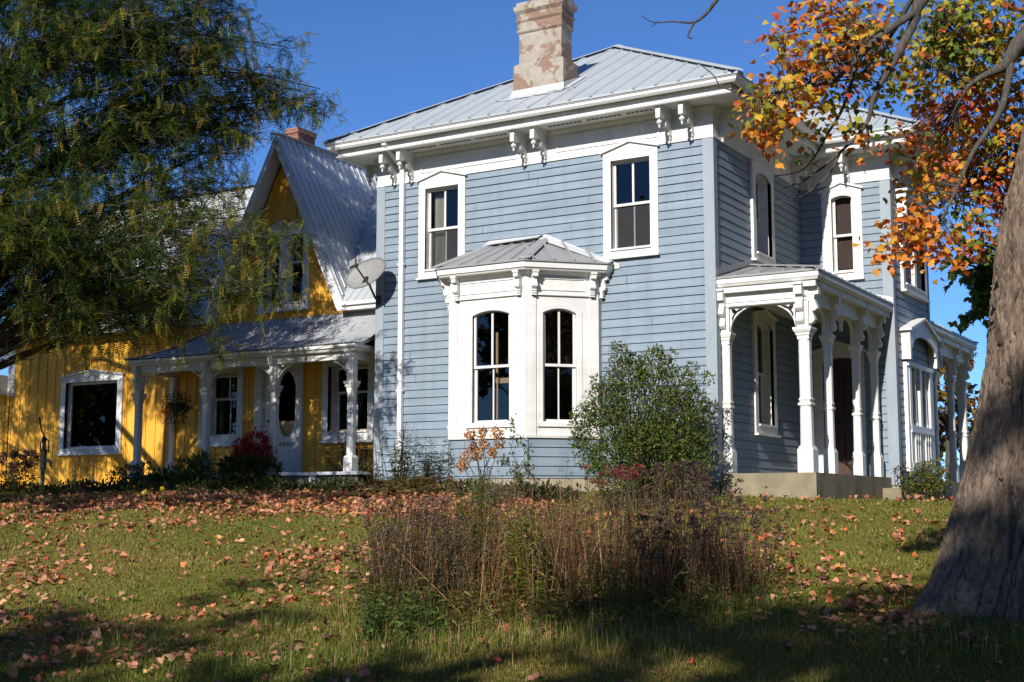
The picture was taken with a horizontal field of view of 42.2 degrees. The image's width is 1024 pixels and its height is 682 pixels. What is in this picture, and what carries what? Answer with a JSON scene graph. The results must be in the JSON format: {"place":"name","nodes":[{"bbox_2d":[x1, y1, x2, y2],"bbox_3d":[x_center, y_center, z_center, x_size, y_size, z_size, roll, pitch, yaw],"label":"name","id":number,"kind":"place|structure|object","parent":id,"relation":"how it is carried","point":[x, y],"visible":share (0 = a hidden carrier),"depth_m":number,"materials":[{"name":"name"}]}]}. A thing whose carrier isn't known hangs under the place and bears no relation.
{"place":"outdoors","nodes":[
{"label":"outdoors","id":0,"kind":"place"},
{"bbox_2d":[0,486,1023,681],"bbox_3d":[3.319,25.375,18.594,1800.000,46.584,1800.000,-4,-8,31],"label":"ground","id":1,"kind":"structure","parent":0,"point":[193,602],"depth_m":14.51,"materials":[{"name":"green plant"}]},
{"bbox_2d":[0,448,45,492],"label":"faded hydrangea","id":2,"kind":"object","parent":1,"relation":"on","point":[14,467],"visible":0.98,"depth_m":28.00,"materials":[{"name":"brown plant"}]},
{"bbox_2d":[38,417,51,484],"bbox_3d":[-10.366,2.484,29.521,0.561,1.587,0.170,-4,-8,31],"label":"hand pump","id":3,"kind":"object","parent":1,"relation":"on","point":[43,460],"visible":0.77,"depth_m":29.48,"materials":[{"name":"green paint"}]},
{"bbox_2d":[83,456,97,478],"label":"thin weed","id":4,"kind":"object","parent":1,"relation":"on","point":[87,468],"visible":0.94,"depth_m":28.30,"materials":[{"name":"green plant"}]},
{"bbox_2d":[104,453,118,480],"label":"thin weed","id":5,"kind":"object","parent":1,"relation":"on","point":[110,470],"visible":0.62,"depth_m":28.25,"materials":[{"name":"green plant"}]},
{"bbox_2d":[107,461,155,486],"bbox_3d":[-7.847,2.784,27.468,1.037,0.617,0.669,-1,-7,5],"label":"leafy bush","id":6,"kind":"object","parent":1,"relation":"on","point":[123,473],"visible":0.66,"depth_m":27.35,"materials":[{"name":"green plant"}]},
{"bbox_2d":[142,490,147,528],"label":"yellow flower","id":7,"kind":"object","parent":1,"relation":"on","point":[143,508],"visible":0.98,"depth_m":18.99,"materials":[{"name":"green plant"}]},
{"bbox_2d":[160,487,164,527],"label":"yellow flower","id":8,"kind":"object","parent":1,"relation":"on","point":[162,488],"visible":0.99,"depth_m":19.00,"materials":[{"name":"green plant"}]},
{"bbox_2d":[145,464,183,484],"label":"leafy bush","id":9,"kind":"object","parent":1,"relation":"on","point":[162,475],"visible":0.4,"depth_m":26.88,"materials":[{"name":"green plant"}]},
{"bbox_2d":[0,0,348,383],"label":"locust tree","id":10,"kind":"object","parent":1,"relation":"on","point":[66,295],"visible":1,"depth_m":23.14,"materials":[{"name":"green plant"}]},
{"bbox_2d":[166,449,219,485],"bbox_3d":[-6.339,2.621,26.444,1.097,0.981,0.875,-1,-7,5],"label":"peony","id":11,"kind":"object","parent":1,"relation":"on","point":[194,464],"visible":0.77,"depth_m":26.32,"materials":[{"name":"green plant"}]},
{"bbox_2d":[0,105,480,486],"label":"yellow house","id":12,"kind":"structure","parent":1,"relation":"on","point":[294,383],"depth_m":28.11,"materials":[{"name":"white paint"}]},
{"bbox_2d":[56,369,125,455],"bbox_3d":[-9.578,1.624,30.362,2.110,1.959,0.260,-4,-8,31],"label":"window","id":13,"kind":"structure","parent":12,"relation":"in","point":[75,379],"depth_m":30.44,"materials":[{"name":"white paint"}]},
{"bbox_2d":[156,385,192,425],"bbox_3d":[-7.106,1.174,28.177,0.711,1.275,0.690,0,-7,1],"label":"hanging basket","id":14,"kind":"object","parent":12,"relation":"hanging from","point":[176,408],"visible":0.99,"depth_m":28.05,"materials":[{"name":"metal"}]},
{"bbox_2d":[196,367,244,446],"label":"window","id":15,"kind":"structure","parent":12,"relation":"in","point":[221,439],"depth_m":28.41,"materials":[{"name":"white paint"}]},
{"bbox_2d":[255,221,309,313],"bbox_3d":[-4.735,-1.556,27.833,1.440,1.929,0.275,-4,-8,31],"label":"window","id":16,"kind":"structure","parent":12,"relation":"in","point":[305,278],"depth_m":27.74,"materials":[{"name":"white paint"}]},
{"bbox_2d":[321,361,374,443],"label":"window","id":17,"kind":"structure","parent":12,"relation":"in","point":[367,435],"depth_m":26.73,"materials":[{"name":"white paint"}]},
{"bbox_2d":[340,449,368,471],"bbox_3d":[-3.006,2.284,25.319,0.480,0.422,0.280,-4,-8,31],"label":"plant stand","id":18,"kind":"object","parent":12,"relation":"on","point":[357,450],"visible":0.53,"depth_m":25.27,"materials":[{"name":"black metal"}]},
{"bbox_2d":[215,452,284,487],"bbox_3d":[-5.093,2.512,25.731,1.367,0.773,0.868,0,-7,3],"label":"leafy bush","id":19,"kind":"object","parent":1,"relation":"on","point":[240,468],"visible":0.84,"depth_m":25.65,"materials":[{"name":"plant"}]},
{"bbox_2d":[229,427,278,470],"bbox_3d":[-5.037,2.292,25.978,0.966,1.259,0.854,-4,-8,31],"label":"coleus","id":20,"kind":"object","parent":1,"relation":"on","point":[256,449],"visible":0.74,"depth_m":25.89,"materials":[{"name":"red plant"}]},
{"bbox_2d":[0,474,583,501],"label":"ground cover","id":21,"kind":"object","parent":1,"relation":"on","point":[87,484],"visible":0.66,"depth_m":24.92,"materials":[{"name":"green plant"}]},
{"bbox_2d":[317,426,363,471],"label":"tall weeds","id":22,"kind":"object","parent":1,"relation":"on","point":[337,457],"visible":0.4,"depth_m":25.54,"materials":[{"name":"green plant"}]},
{"bbox_2d":[346,371,362,448],"bbox_3d":[-3.048,1.682,25.562,0.350,2.352,0.269,0,-7,0],"label":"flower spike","id":23,"kind":"object","parent":1,"relation":"on","point":[360,410],"visible":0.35,"depth_m":25.53,"materials":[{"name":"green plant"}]},
{"bbox_2d":[356,442,382,483],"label":"tall weeds","id":24,"kind":"object","parent":1,"relation":"on","point":[362,462],"visible":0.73,"depth_m":25.02,"materials":[{"name":"green plant"}]},
{"bbox_2d":[374,425,405,480],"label":"bare stalks","id":25,"kind":"object","parent":1,"relation":"on","point":[383,458],"visible":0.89,"depth_m":23.38,"materials":[{"name":"brown plant"}]},
{"bbox_2d":[379,422,422,481],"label":"tall weeds","id":26,"kind":"object","parent":1,"relation":"on","point":[397,470],"visible":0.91,"depth_m":23.43,"materials":[{"name":"green plant"}]},
{"bbox_2d":[350,572,452,645],"bbox_3d":[-0.967,2.342,11.664,0.882,0.598,1.476,1,-7,-10],"label":"nettle clump","id":27,"kind":"object","parent":1,"relation":"on","point":[380,613],"visible":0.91,"depth_m":11.42,"materials":[{"name":"green plant"}]},
{"bbox_2d":[344,471,467,501],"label":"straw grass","id":28,"kind":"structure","parent":1,"relation":"on","point":[366,489],"depth_m":22.09,"materials":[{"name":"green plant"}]},
{"bbox_2d":[349,491,473,612],"bbox_3d":[-1.013,2.104,13.311,1.189,1.223,3.113,1,-7,-5],"label":"aster clump","id":29,"kind":"object","parent":1,"relation":"on","point":[433,526],"visible":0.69,"depth_m":12.96,"materials":[{"name":"brown plant"}]},
{"bbox_2d":[380,473,454,486],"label":"iris leaves","id":30,"kind":"object","parent":1,"relation":"on","point":[418,482],"visible":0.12,"depth_m":22.64,"materials":[{"name":"green plant"}]},
{"bbox_2d":[414,434,453,483],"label":"tall weeds","id":31,"kind":"object","parent":1,"relation":"on","point":[426,472],"visible":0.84,"depth_m":22.91,"materials":[{"name":"green plant"}]},
{"bbox_2d":[445,466,500,574],"bbox_3d":[-0.435,1.972,14.429,0.628,1.232,1.016,0,-7,1],"label":"goldenrod","id":32,"kind":"object","parent":1,"relation":"on","point":[485,505],"visible":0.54,"depth_m":14.28,"materials":[{"name":"brown plant"}]},
{"bbox_2d":[456,425,505,496],"bbox_3d":[-0.468,1.885,20.544,0.710,1.199,0.660,6,-9,-39],"label":"dried hydrangea","id":33,"kind":"object","parent":1,"relation":"on","point":[463,460],"visible":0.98,"depth_m":20.59,"materials":[{"name":"orange plant"}]},
{"bbox_2d":[459,474,530,504],"bbox_3d":[-0.230,2.321,20.455,1.187,0.550,0.916,1,-7,-7],"label":"wormwood","id":34,"kind":"object","parent":1,"relation":"on","point":[503,490],"visible":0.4,"depth_m":20.31,"materials":[{"name":"green plant"}]},
{"bbox_2d":[496,332,508,419],"bbox_3d":[0.002,1.020,22.806,0.635,2.390,0.040,-4,-8,31],"label":"wooden frame","id":35,"kind":"object","parent":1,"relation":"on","point":[499,380],"visible":0.34,"depth_m":22.98,"materials":[{"name":"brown wood"}]},
{"bbox_2d":[0,482,1023,681],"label":"fallen leaves","id":36,"kind":"object","parent":1,"relation":"on","point":[150,499],"visible":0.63,"depth_m":15.27,"materials":[{"name":"brown plant"}]},
{"bbox_2d":[493,503,546,601],"bbox_3d":[0.056,2.054,12.780,0.526,1.010,0.704,2,-7,-12],"label":"goldenrod","id":37,"kind":"object","parent":1,"relation":"on","point":[516,553],"visible":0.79,"depth_m":12.67,"materials":[{"name":"brown plant"}]},
{"bbox_2d":[520,523,556,596],"bbox_3d":[0.278,2.177,13.011,0.401,0.786,0.856,-1,-7,8],"label":"goldenrod","id":38,"kind":"object","parent":1,"relation":"on","point":[543,564],"visible":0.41,"depth_m":13.04,"materials":[{"name":"brown plant"}]},
{"bbox_2d":[299,527,800,640],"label":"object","id":39,"kind":"object","parent":1,"relation":"on","point":[559,607],"visible":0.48,"depth_m":11.91,"materials":[{"name":"green plant"}]},
{"bbox_2d":[340,460,804,624],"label":"dry perennials","id":40,"kind":"object","parent":1,"relation":"on","point":[575,537],"visible":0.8,"depth_m":12.79,"materials":[{"name":"brown plant"}]},
{"bbox_2d":[579,462,645,513],"bbox_3d":[1.469,2.144,19.336,0.973,0.789,0.982,0,-7,2],"label":"stonecrop","id":41,"kind":"object","parent":1,"relation":"on","point":[614,472],"visible":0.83,"depth_m":19.25,"materials":[{"name":"brown plant"}]},
{"bbox_2d":[566,340,722,499],"bbox_3d":[2.058,1.252,20.562,2.442,2.538,1.750,-1,-7,4],"label":"round shrub","id":42,"kind":"object","parent":1,"relation":"on","point":[632,443],"visible":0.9,"depth_m":20.40,"materials":[{"name":"green plant"}]},
{"bbox_2d":[323,0,978,499],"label":"blue house","id":43,"kind":"structure","parent":1,"relation":"on","point":[555,214],"depth_m":23.74,"materials":[{"name":"blue wood"}]},
{"bbox_2d":[345,257,385,304],"bbox_3d":[-2.761,-1.158,24.999,0.839,0.852,0.648,4,-8,-28],"label":"satellite dish","id":44,"kind":"object","parent":43,"relation":"attached to","point":[364,273],"visible":1,"depth_m":25.05,"materials":[{"name":"metal"}]},
{"bbox_2d":[416,169,467,280],"bbox_3d":[-1.250,-2.182,24.912,1.130,2.064,0.369,-4,-8,31],"label":"window","id":45,"kind":"structure","parent":43,"relation":"in","point":[440,180],"depth_m":24.99,"materials":[{"name":"white paint"}]},
{"bbox_2d":[432,234,619,478],"bbox_3d":[-0.030,0.206,23.001,3.625,4.334,1.376,-4,-8,31],"label":"bay window","id":46,"kind":"structure","parent":43,"relation":"in","point":[525,290],"depth_m":22.64,"materials":[{"name":"white paint"}]},
{"bbox_2d":[599,139,660,259],"bbox_3d":[2.064,-2.438,22.862,1.130,2.069,0.245,-4,-8,31],"label":"window","id":47,"kind":"structure","parent":43,"relation":"in","point":[628,151],"depth_m":22.91,"materials":[{"name":"white paint"}]},
{"bbox_2d":[740,158,776,263],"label":"window","id":48,"kind":"structure","parent":43,"relation":"in","point":[761,174],"depth_m":24.24,"materials":[{"name":"white paint"}]},
{"bbox_2d":[739,309,780,437],"bbox_3d":[4.355,0.568,23.599,0.429,2.259,1.170,-4,-8,31],"label":"window","id":49,"kind":"structure","parent":43,"relation":"in","point":[763,319],"depth_m":23.83,"materials":[{"name":"white paint"}]},
{"bbox_2d":[818,181,864,280],"bbox_3d":[6.343,-2.090,25.426,0.865,1.929,0.290,-4,-8,31],"label":"window","id":50,"kind":"structure","parent":43,"relation":"in","point":[842,227],"depth_m":25.47,"materials":[{"name":"white paint"}]},
{"bbox_2d":[895,188,934,303],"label":"window","id":51,"kind":"structure","parent":43,"relation":"in","point":[914,286],"depth_m":26.05,"materials":[{"name":"white paint"}]},
{"bbox_2d":[899,318,940,473],"bbox_3d":[7.875,1.050,25.809,0.440,2.995,2.250,-4,-8,31],"label":"window","id":52,"kind":"structure","parent":43,"relation":"in","point":[918,399],"depth_m":25.61,"materials":[{"name":"white paint"}]},
{"bbox_2d":[634,460,712,514],"bbox_3d":[2.350,2.135,19.293,1.177,0.836,1.373,-1,-7,6],"label":"stonecrop","id":53,"kind":"object","parent":1,"relation":"on","point":[703,478],"visible":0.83,"depth_m":19.17,"materials":[{"name":"brown plant"}]},
{"bbox_2d":[619,478,786,608],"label":"seed stalks","id":54,"kind":"object","parent":1,"relation":"on","point":[694,521],"visible":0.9,"depth_m":12.50,"materials":[{"name":"brown plant"}]},
{"bbox_2d":[722,493,791,595],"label":"seed stalks","id":55,"kind":"object","parent":1,"relation":"on","point":[753,517],"visible":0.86,"depth_m":12.92,"materials":[{"name":"brown plant"}]},
{"bbox_2d":[641,0,1023,628],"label":"maple tree","id":56,"kind":"object","parent":1,"relation":"on","point":[978,567],"visible":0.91,"depth_m":11.14,"materials":[{"name":"orange plant"}]},
{"bbox_2d":[891,464,912,499],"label":"dark seedling","id":57,"kind":"object","parent":1,"relation":"on","point":[902,472],"visible":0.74,"depth_m":23.80,"materials":[{"name":"green plant"}]},
{"bbox_2d":[899,456,954,500],"bbox_3d":[7.294,2.461,23.411,0.926,0.880,0.752,4,-8,-28],"label":"bush","id":58,"kind":"object","parent":1,"relation":"on","point":[915,486],"visible":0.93,"depth_m":23.34,"materials":[{"name":"green plant"}]},
{"bbox_2d":[937,344,979,480],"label":"autumn tree","id":59,"kind":"object","parent":1,"relation":"on","point":[943,422],"visible":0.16,"depth_m":47.30,"materials":[{"name":"orange plant"}]},
{"bbox_2d":[940,384,976,461],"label":"autumn tree","id":60,"kind":"object","parent":1,"relation":"on","point":[957,443],"visible":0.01,"depth_m":60.16,"materials":[{"name":"orange plant"}]},
{"bbox_2d":[938,213,1001,334],"bbox_3d":[6.874,-0.120,15.077,3.262,5.003,3.661,-4,-8,31],"label":"young maple","id":61,"kind":"object","parent":1,"relation":"on","point":[977,281],"visible":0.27,"depth_m":14.58,"materials":[{"name":"green plant"}]},
{"bbox_2d":[0,0,1023,479],"label":"sky","id":62,"kind":"structure","parent":0,"point":[387,59],"materials":[{"name":"blue"}]},
{"bbox_2d":[496,413,542,489],"bbox_3d":[0.124,1.695,20.280,0.742,1.194,0.283,1,-7,-7],"label":"climbing vine","id":63,"kind":"object","parent":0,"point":[527,466],"visible":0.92,"depth_m":20.25,"materials":[{"name":"green plant"}]}
]}

